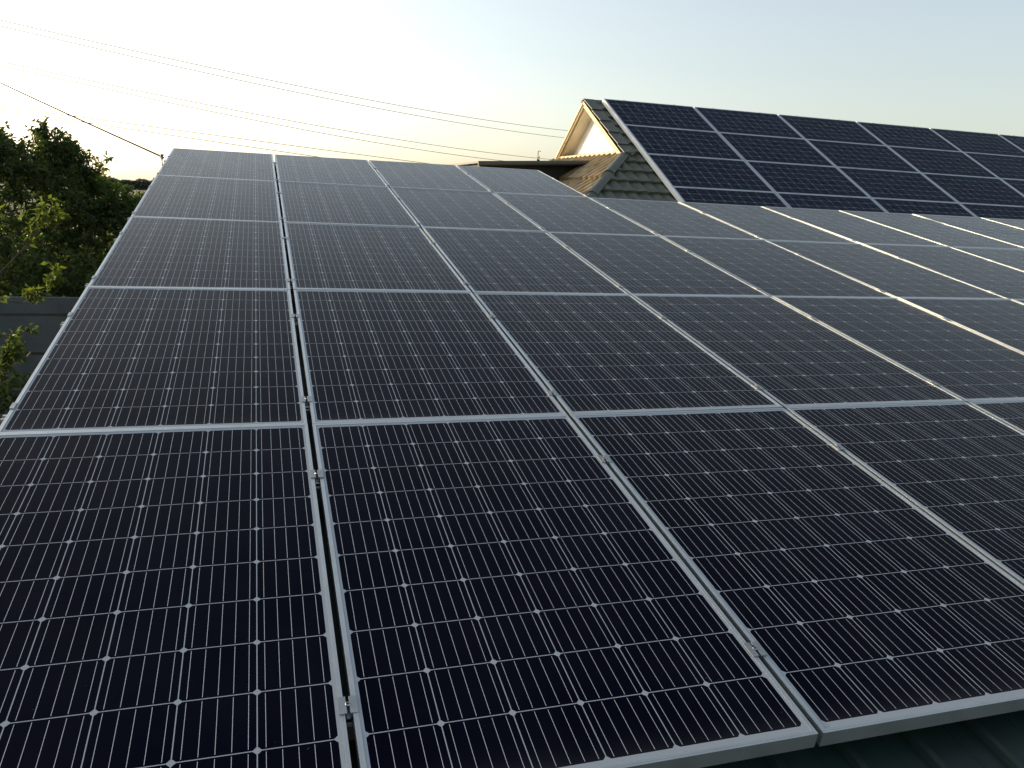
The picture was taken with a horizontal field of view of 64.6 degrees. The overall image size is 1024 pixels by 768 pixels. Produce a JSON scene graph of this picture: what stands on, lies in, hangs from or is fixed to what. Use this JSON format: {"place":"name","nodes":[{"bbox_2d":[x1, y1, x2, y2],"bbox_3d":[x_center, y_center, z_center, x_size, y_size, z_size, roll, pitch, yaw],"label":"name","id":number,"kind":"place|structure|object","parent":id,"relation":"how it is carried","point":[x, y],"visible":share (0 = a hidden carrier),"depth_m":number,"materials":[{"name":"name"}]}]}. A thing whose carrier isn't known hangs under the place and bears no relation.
{"place":"outdoors","nodes":[
{"label":"outdoors","id":0,"kind":"place"},
{"bbox_2d":[0,183,146,294],"bbox_3d":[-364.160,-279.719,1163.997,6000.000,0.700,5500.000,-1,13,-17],"label":"ground","id":1,"kind":"structure","parent":0,"point":[48,207],"depth_m":127.00,"materials":[{"name":"green plant"}]},
{"bbox_2d":[0,295,38,414],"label":"shrub","id":2,"kind":"object","parent":1,"relation":"on","point":[9,357],"visible":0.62,"depth_m":7.76,"materials":[{"name":"green plant"}]},
{"bbox_2d":[0,120,68,295],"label":"broadleaf tree","id":3,"kind":"object","parent":1,"relation":"on","point":[11,150],"visible":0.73,"depth_m":11.48,"materials":[{"name":"green plant"}]},
{"bbox_2d":[0,194,71,303],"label":"young tree","id":4,"kind":"object","parent":1,"relation":"on","point":[52,278],"visible":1,"depth_m":8.38,"materials":[{"name":"green plant"}]},
{"bbox_2d":[0,296,79,424],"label":"concrete fence","id":5,"kind":"object","parent":1,"relation":"on","point":[48,316],"visible":0.06,"depth_m":9.50,"materials":[{"name":"grey concrete"}]},
{"bbox_2d":[0,230,104,296],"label":"hedge","id":6,"kind":"object","parent":1,"relation":"on","point":[33,264],"visible":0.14,"depth_m":10.49,"materials":[{"name":"green plant"}]},
{"bbox_2d":[0,193,113,296],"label":"thicket","id":7,"kind":"object","parent":1,"relation":"on","point":[5,227],"visible":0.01,"depth_m":15.02,"materials":[{"name":"green plant"}]},
{"bbox_2d":[0,116,130,296],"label":"cherry tree","id":8,"kind":"object","parent":1,"relation":"on","point":[65,157],"visible":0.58,"depth_m":12.02,"materials":[{"name":"green plant"}]},
{"bbox_2d":[0,175,152,189],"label":"woodland","id":9,"kind":"object","parent":1,"relation":"on","point":[140,184],"visible":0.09,"depth_m":400.12,"materials":[{"name":"green plant"}]},
{"bbox_2d":[34,174,143,293],"bbox_3d":[-6.312,-1.427,12.916,2.370,3.880,1.603,-1,13,-17],"label":"bush","id":10,"kind":"object","parent":1,"relation":"on","point":[128,201],"visible":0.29,"depth_m":12.46,"materials":[{"name":"green plant"}]},
{"bbox_2d":[85,149,116,254],"bbox_3d":[-6.470,-1.620,12.833,0.529,4.071,0.391,-7,16,-37],"label":"sapling","id":11,"kind":"object","parent":1,"relation":"on","point":[102,168],"visible":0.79,"depth_m":12.45,"materials":[{"name":"green plant"}]},
{"bbox_2d":[448,161,589,179],"bbox_3d":[0.009,-1.772,14.408,2.282,4.282,3.360,-1,13,-17],"label":"extension","id":12,"kind":"object","parent":1,"relation":"on","point":[556,170],"visible":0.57,"depth_m":12.54,"materials":[{"name":"brown metal"}]},
{"bbox_2d":[549,98,677,201],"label":"house","id":13,"kind":"structure","parent":1,"relation":"on","point":[617,166],"depth_m":12.05,"materials":[{"name":"grey tile"}]},
{"bbox_2d":[602,98,683,201],"bbox_3d":[1.955,-3.335,11.841,0.011,1.951,3.573,-1,13,-17],"label":"edge profile","id":14,"kind":"object","parent":13,"relation":"attached to","point":[674,193],"visible":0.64,"depth_m":11.89,"materials":[{"name":"silver metal"}]},
{"bbox_3d":[2.294,-3.345,11.991,0.040,1.918,3.548,-1,13,-17],"label":"mounting rail","id":15,"kind":"object","parent":13,"relation":"attached to","visible":0},
{"bbox_2d":[604,99,716,131],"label":"solar panel","id":16,"kind":"object","parent":15,"relation":"attached to","point":[658,115],"visible":1,"depth_m":13.12,"materials":[{"name":"glass"}]},
{"bbox_2d":[647,154,773,191],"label":"solar panel","id":17,"kind":"object","parent":15,"relation":"attached to","point":[700,172],"visible":1,"depth_m":11.70,"materials":[{"name":"glass"}]},
{"bbox_2d":[673,187,788,207],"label":"solar panel","id":18,"kind":"object","parent":15,"relation":"attached to","point":[730,197],"visible":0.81,"depth_m":11.20,"materials":[{"name":"glass"}]},
{"bbox_3d":[3.880,-3.379,12.480,0.040,1.918,3.548,-1,13,-17],"label":"mounting rail","id":19,"kind":"object","parent":13,"relation":"attached to","visible":0},
{"bbox_2d":[694,107,803,138],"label":"solar panel","id":20,"kind":"object","parent":19,"relation":"attached to","point":[744,122],"visible":1,"depth_m":13.61,"materials":[{"name":"glass"}]},
{"bbox_2d":[718,132,834,166],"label":"solar panel","id":21,"kind":"object","parent":19,"relation":"on","point":[758,148],"visible":1,"depth_m":12.90,"materials":[{"name":"glass"}]},
{"bbox_2d":[745,161,869,197],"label":"solar panel","id":22,"kind":"object","parent":19,"relation":"on","point":[804,179],"visible":1,"depth_m":12.19,"materials":[{"name":"glass"}]},
{"bbox_2d":[776,192,886,212],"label":"solar panel","id":23,"kind":"object","parent":19,"relation":"attached to","point":[811,201],"visible":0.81,"depth_m":11.69,"materials":[{"name":"glass"}]},
{"bbox_3d":[6.345,-3.431,13.239,0.040,1.918,3.548,-1,13,-17],"label":"mounting rail","id":24,"kind":"object","parent":13,"relation":"attached to","visible":0},
{"bbox_2d":[806,139,919,172],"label":"solar panel","id":25,"kind":"object","parent":24,"relation":"attached to","point":[858,156],"visible":1,"depth_m":13.39,"materials":[{"name":"glass"}]},
{"bbox_2d":[837,167,957,202],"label":"solar panel","id":26,"kind":"object","parent":24,"relation":"attached to","point":[885,184],"visible":1,"depth_m":12.68,"materials":[{"name":"glass"}]},
{"bbox_2d":[871,198,974,216],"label":"solar panel","id":27,"kind":"object","parent":24,"relation":"attached to","point":[890,205],"visible":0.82,"depth_m":12.18,"materials":[{"name":"glass"}]},
{"bbox_3d":[7.052,-3.446,13.457,0.040,1.918,3.548,-1,13,-17],"label":"mounting rail","id":28,"kind":"object","parent":13,"relation":"attached to","visible":0},
{"bbox_2d":[887,146,997,177],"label":"solar panel","id":29,"kind":"object","parent":28,"relation":"attached to","point":[932,161],"visible":1,"depth_m":13.88,"materials":[{"name":"glass"}]},
{"bbox_2d":[959,203,1023,219],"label":"solar panel","id":30,"kind":"object","parent":28,"relation":"attached to","point":[995,211],"visible":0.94,"depth_m":12.59,"materials":[{"name":"glass"}]},
{"bbox_2d":[274,164,1023,767],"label":"shed","id":31,"kind":"structure","parent":1,"relation":"on","point":[990,742],"depth_m":1.92,"materials":[{"name":"green metal"}]},
{"bbox_2d":[0,406,310,423],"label":"mounting rail","id":32,"kind":"object","parent":31,"relation":"attached to","point":[306,409],"visible":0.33,"depth_m":3.12,"materials":[{"name":"metal"}]},
{"bbox_2d":[0,286,311,433],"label":"solar panel","id":33,"kind":"object","parent":32,"relation":"on","point":[120,358],"visible":0.98,"depth_m":3.29,"materials":[{"name":"glass"}]},
{"bbox_2d":[294,289,566,425],"bbox_3d":[-0.468,-0.178,3.811,1.016,0.046,1.642,-1,24,-17],"label":"solar panel","id":34,"kind":"object","parent":32,"relation":"on","point":[373,356],"visible":0.97,"depth_m":3.60,"materials":[{"name":"glass"}]},
{"bbox_2d":[632,294,964,408],"bbox_3d":[1.447,-0.218,4.400,1.016,0.044,1.642,-1,24,-17],"label":"solar panel","id":35,"kind":"object","parent":32,"relation":"on","point":[782,354],"visible":0.94,"depth_m":4.21,"materials":[{"name":"glass"}]},
{"bbox_2d":[898,297,1023,353],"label":"solar panel","id":36,"kind":"object","parent":32,"relation":"on","point":[1000,321],"visible":0.83,"depth_m":5.34,"materials":[{"name":"glass"}]},
{"bbox_2d":[1011,299,1023,303],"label":"solar panel","id":37,"kind":"object","parent":32,"relation":"on","point":[1020,301],"visible":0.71,"depth_m":5.83,"materials":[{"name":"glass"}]},
{"bbox_2d":[60,322,298,332],"bbox_3d":[4.172,-0.392,5.625,13.050,0.046,0.046,-1,13,-17],"label":"mounting rail","id":38,"kind":"object","parent":31,"relation":"attached to","point":[295,323],"visible":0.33,"depth_m":3.99,"materials":[{"name":"metal"}]},
{"bbox_2d":[473,293,782,417],"bbox_3d":[0.489,-0.198,4.106,1.016,0.046,1.642,-1,24,-17],"label":"solar panel","id":39,"kind":"object","parent":38,"relation":"on","point":[599,353],"visible":0.97,"depth_m":3.90,"materials":[{"name":"glass"}]},
{"bbox_2d":[772,296,1023,401],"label":"solar panel","id":40,"kind":"object","parent":38,"relation":"on","point":[963,363],"visible":0.96,"depth_m":4.63,"materials":[{"name":"glass"}]},
{"bbox_2d":[85,283,292,294],"bbox_3d":[4.002,-0.634,6.159,13.050,0.046,0.046,-1,13,-17],"label":"mounting rail","id":41,"kind":"object","parent":31,"relation":"attached to","point":[291,289],"visible":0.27,"depth_m":4.52,"materials":[{"name":"metal"}]},
{"bbox_2d":[88,216,294,289],"bbox_3d":[-1.896,-0.806,4.951,1.039,0.052,1.642,-1,24,-17],"label":"solar panel","id":42,"kind":"object","parent":41,"relation":"on","point":[158,252],"visible":0.96,"depth_m":4.79,"materials":[{"name":"glass"}]},
{"bbox_2d":[284,222,470,295],"bbox_3d":[-0.926,-0.831,5.248,1.016,0.044,1.642,-1,24,-17],"label":"solar panel","id":43,"kind":"object","parent":41,"relation":"on","point":[349,257],"visible":0.96,"depth_m":5.09,"materials":[{"name":"glass"}]},
{"bbox_2d":[422,227,627,293],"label":"solar panel","id":44,"kind":"object","parent":41,"relation":"on","point":[492,261],"visible":0.98,"depth_m":5.39,"materials":[{"name":"glass"}]},
{"bbox_2d":[547,232,768,295],"bbox_3d":[0.989,-0.871,5.838,1.016,0.046,1.642,-1,24,-17],"label":"solar panel","id":45,"kind":"object","parent":41,"relation":"on","point":[644,265],"visible":0.91,"depth_m":5.70,"materials":[{"name":"glass"}]},
{"bbox_2d":[661,236,894,297],"bbox_3d":[1.948,-0.892,6.133,1.016,0.044,1.642,-1,24,-17],"label":"solar panel","id":46,"kind":"object","parent":41,"relation":"on","point":[769,268],"visible":0.93,"depth_m":6.01,"materials":[{"name":"glass"}]},
{"bbox_2d":[767,240,1007,298],"bbox_3d":[2.904,-0.911,6.428,1.016,0.046,1.642,-1,24,-17],"label":"solar panel","id":47,"kind":"object","parent":41,"relation":"on","point":[893,276],"visible":0.95,"depth_m":6.30,"materials":[{"name":"glass"}]},
{"bbox_2d":[862,243,1023,298],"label":"solar panel","id":48,"kind":"object","parent":41,"relation":"on","point":[1005,281],"visible":0.94,"depth_m":6.79,"materials":[{"name":"glass"}]},
{"bbox_2d":[952,247,1023,270],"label":"solar panel","id":49,"kind":"object","parent":41,"relation":"on","point":[1013,258],"visible":0.78,"depth_m":7.44,"materials":[{"name":"glass"}]},
{"bbox_2d":[315,482,320,498],"bbox_3d":[4.610,0.235,4.245,13.050,0.046,0.046,-1,13,-17],"label":"mounting rail","id":50,"kind":"object","parent":31,"relation":"attached to","point":[318,493],"depth_m":2.62,"materials":[{"name":"metal"}]},
{"bbox_2d":[345,718,353,740],"bbox_3d":[4.888,0.632,3.370,13.050,0.046,0.046,-1,13,-17],"label":"mounting rail","id":51,"kind":"object","parent":31,"relation":"attached to","point":[349,726],"depth_m":1.74,"materials":[{"name":"metal"}]},
{"bbox_2d":[0,424,357,767],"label":"solar panel","id":52,"kind":"object","parent":51,"relation":"on","point":[164,598],"visible":1,"depth_m":1.97,"materials":[{"name":"glass"}]},
{"bbox_2d":[312,415,817,767],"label":"solar panel","id":53,"kind":"object","parent":51,"relation":"on","point":[522,592],"visible":1,"depth_m":2.06,"materials":[{"name":"glass"}]},
{"bbox_2d":[570,408,1023,746],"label":"solar panel","id":54,"kind":"object","parent":51,"relation":"on","point":[854,599],"visible":0.98,"depth_m":2.40,"materials":[{"name":"glass"}]},
{"bbox_2d":[785,402,1023,584],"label":"solar panel","id":55,"kind":"object","parent":51,"relation":"on","point":[956,469],"visible":0.83,"depth_m":3.18,"materials":[{"name":"glass"}]},
{"bbox_2d":[967,399,1023,432],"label":"solar panel","id":56,"kind":"object","parent":51,"relation":"on","point":[1010,413],"visible":0.71,"depth_m":3.76,"materials":[{"name":"glass"}]},
{"bbox_2d":[0,0,1023,180],"label":"sky","id":57,"kind":"structure","parent":0,"point":[958,65],"materials":[{"name":"blue"}]},
{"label":"utility pole","id":58,"kind":"object","parent":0,"visible":0},
{"bbox_2d":[0,106,429,163],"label":"overhead wire","id":59,"kind":"object","parent":58,"relation":"attached to","point":[196,132],"visible":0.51,"depth_m":25.28,"materials":[{"name":"grey metal"}]},
{"bbox_2d":[0,61,550,159],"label":"overhead wire","id":60,"kind":"object","parent":58,"relation":"attached to","point":[242,111],"visible":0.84,"depth_m":26.44,"materials":[{"name":"grey metal"}]},
{"bbox_2d":[0,20,566,130],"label":"overhead wire","id":61,"kind":"object","parent":58,"relation":"attached to","point":[246,75],"visible":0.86,"depth_m":26.18,"materials":[{"name":"grey metal"}]},
{"bbox_3d":[-14.567,-5.338,18.302,1.100,8.500,0.290,-1,13,-17],"label":"utility pole","id":62,"kind":"object","parent":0,"visible":0},
{"bbox_2d":[0,109,316,156],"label":"overhead wire","id":63,"kind":"object","parent":62,"relation":"attached to","point":[151,132],"visible":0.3,"depth_m":24.14,"materials":[{"name":"grey metal"}]},
{"bbox_2d":[0,65,501,160],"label":"overhead wire","id":64,"kind":"object","parent":62,"relation":"attached to","point":[222,113],"visible":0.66,"depth_m":25.67,"materials":[{"name":"grey metal"}]},
{"bbox_2d":[1,26,563,137],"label":"overhead wire","id":65,"kind":"object","parent":62,"relation":"attached to","point":[246,81],"visible":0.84,"depth_m":26.27,"materials":[{"name":"grey metal"}]},
{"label":"mounting rail","id":66,"kind":"object","parent":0,"visible":0},
{"bbox_2d":[131,175,284,221],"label":"solar panel","id":67,"kind":"object","parent":66,"relation":"on","point":[166,196],"visible":0.8,"depth_m":6.27,"materials":[{"name":"glass"}]},
{"bbox_2d":[278,182,420,226],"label":"solar panel","id":68,"kind":"object","parent":66,"relation":"on","point":[338,204],"visible":0.98,"depth_m":6.55,"materials":[{"name":"glass"}]},
{"bbox_2d":[390,187,545,231],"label":"solar panel","id":69,"kind":"object","parent":66,"relation":"on","point":[456,209],"visible":0.96,"depth_m":6.86,"materials":[{"name":"glass"}]},
{"bbox_2d":[494,193,658,235],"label":"solar panel","id":70,"kind":"object","parent":66,"relation":"on","point":[565,214],"visible":0.97,"depth_m":7.17,"materials":[{"name":"glass"}]},
{"bbox_2d":[590,197,760,238],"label":"solar panel","id":71,"kind":"object","parent":66,"relation":"on","point":[664,218],"visible":0.91,"depth_m":7.46,"materials":[{"name":"glass"}]},
{"bbox_2d":[679,202,859,243],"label":"solar panel","id":72,"kind":"object","parent":66,"relation":"on","point":[765,223],"visible":0.94,"depth_m":7.76,"materials":[{"name":"glass"}]},
{"bbox_2d":[762,206,948,246],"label":"solar panel","id":73,"kind":"object","parent":66,"relation":"on","point":[857,229],"visible":0.92,"depth_m":8.05,"materials":[{"name":"glass"}]},
{"bbox_2d":[840,210,1023,249],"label":"solar panel","id":74,"kind":"object","parent":66,"relation":"on","point":[949,235],"visible":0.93,"depth_m":8.36,"materials":[{"name":"glass"}]},
{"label":"mounting rail","id":75,"kind":"object","parent":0,"visible":0},
{"bbox_2d":[914,214,1023,245],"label":"solar panel","id":76,"kind":"object","parent":75,"relation":"on","point":[998,231],"visible":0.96,"depth_m":8.94,"materials":[{"name":"glass"}]},
{"bbox_2d":[985,218,1023,228],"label":"solar panel","id":77,"kind":"object","parent":75,"relation":"on","point":[1016,223],"visible":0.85,"depth_m":9.52,"materials":[{"name":"glass"}]},
{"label":"mounting rail","id":78,"kind":"object","parent":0,"visible":0},
{"bbox_2d":[157,148,278,181],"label":"solar panel","id":79,"kind":"object","parent":78,"relation":"on","point":[216,164],"visible":0.77,"depth_m":7.72,"materials":[{"name":"glass"}]},
{"bbox_3d":[-3.306,-2.119,7.670,0.058,0.113,0.060,-1,13,-17],"label":"cable bracket","id":80,"kind":"object","parent":79,"relation":"attached to","visible":0},
{"bbox_2d":[0,82,160,156],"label":"service cable","id":81,"kind":"object","parent":80,"relation":"attached to","point":[84,121],"visible":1,"depth_m":8.85,"materials":[{"name":"black rubber"}]},
{"bbox_2d":[275,154,390,186],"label":"solar panel","id":82,"kind":"object","parent":78,"relation":"on","point":[317,170],"visible":0.98,"depth_m":8.01,"materials":[{"name":"glass"}]},
{"bbox_2d":[368,160,492,192],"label":"solar panel","id":83,"kind":"object","parent":78,"relation":"on","point":[393,174],"visible":0.96,"depth_m":8.31,"materials":[{"name":"glass"}]},
{"bbox_2d":[457,165,586,196],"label":"solar panel","id":84,"kind":"object","parent":78,"relation":"on","point":[515,181],"visible":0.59,"depth_m":8.62,"materials":[{"name":"glass"}]},
{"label":"mounting rail","id":85,"kind":"object","parent":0,"visible":0},
{"bbox_2d":[778,114,885,145],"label":"solar panel","id":86,"kind":"object","parent":85,"relation":"attached to","point":[812,128],"visible":1,"depth_m":14.10,"materials":[{"name":"glass"}]},
{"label":"mounting rail","id":87,"kind":"object","parent":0,"visible":0},
{"bbox_2d":[856,121,961,151],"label":"solar panel","id":88,"kind":"object","parent":87,"relation":"attached to","point":[906,136],"visible":1,"depth_m":14.59,"materials":[{"name":"glass"}]},
{"bbox_2d":[921,173,1023,205],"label":"solar panel","id":89,"kind":"object","parent":87,"relation":"attached to","point":[978,190],"visible":1,"depth_m":13.17,"materials":[{"name":"glass"}]},
{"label":"mounting rail","id":90,"kind":"object","parent":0,"visible":0},
{"bbox_2d":[930,128,1023,156],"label":"solar panel","id":91,"kind":"object","parent":90,"relation":"attached to","point":[979,142],"visible":0.99,"depth_m":15.08,"materials":[{"name":"glass"}]},
{"bbox_2d":[963,152,1023,179],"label":"solar panel","id":92,"kind":"object","parent":90,"relation":"attached to","point":[1005,167],"visible":1,"depth_m":14.35,"materials":[{"name":"glass"}]},
{"bbox_2d":[1000,178,1023,195],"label":"solar panel","id":93,"kind":"object","parent":90,"relation":"attached to","point":[1017,185],"visible":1,"depth_m":13.70,"materials":[{"name":"glass"}]},
{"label":"mounting rail","id":94,"kind":"object","parent":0,"visible":0},
{"bbox_2d":[998,134,1023,150],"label":"solar panel","id":95,"kind":"object","parent":94,"relation":"attached to","point":[1017,141],"visible":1,"depth_m":15.59,"materials":[{"name":"glass"}]},
{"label":"mounting rail","id":96,"kind":"object","parent":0,"visible":0},
{"bbox_2d":[625,125,742,159],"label":"solar panel","id":97,"kind":"object","parent":96,"relation":"attached to","point":[677,142],"visible":1,"depth_m":12.41,"materials":[{"name":"glass"}]}
]}

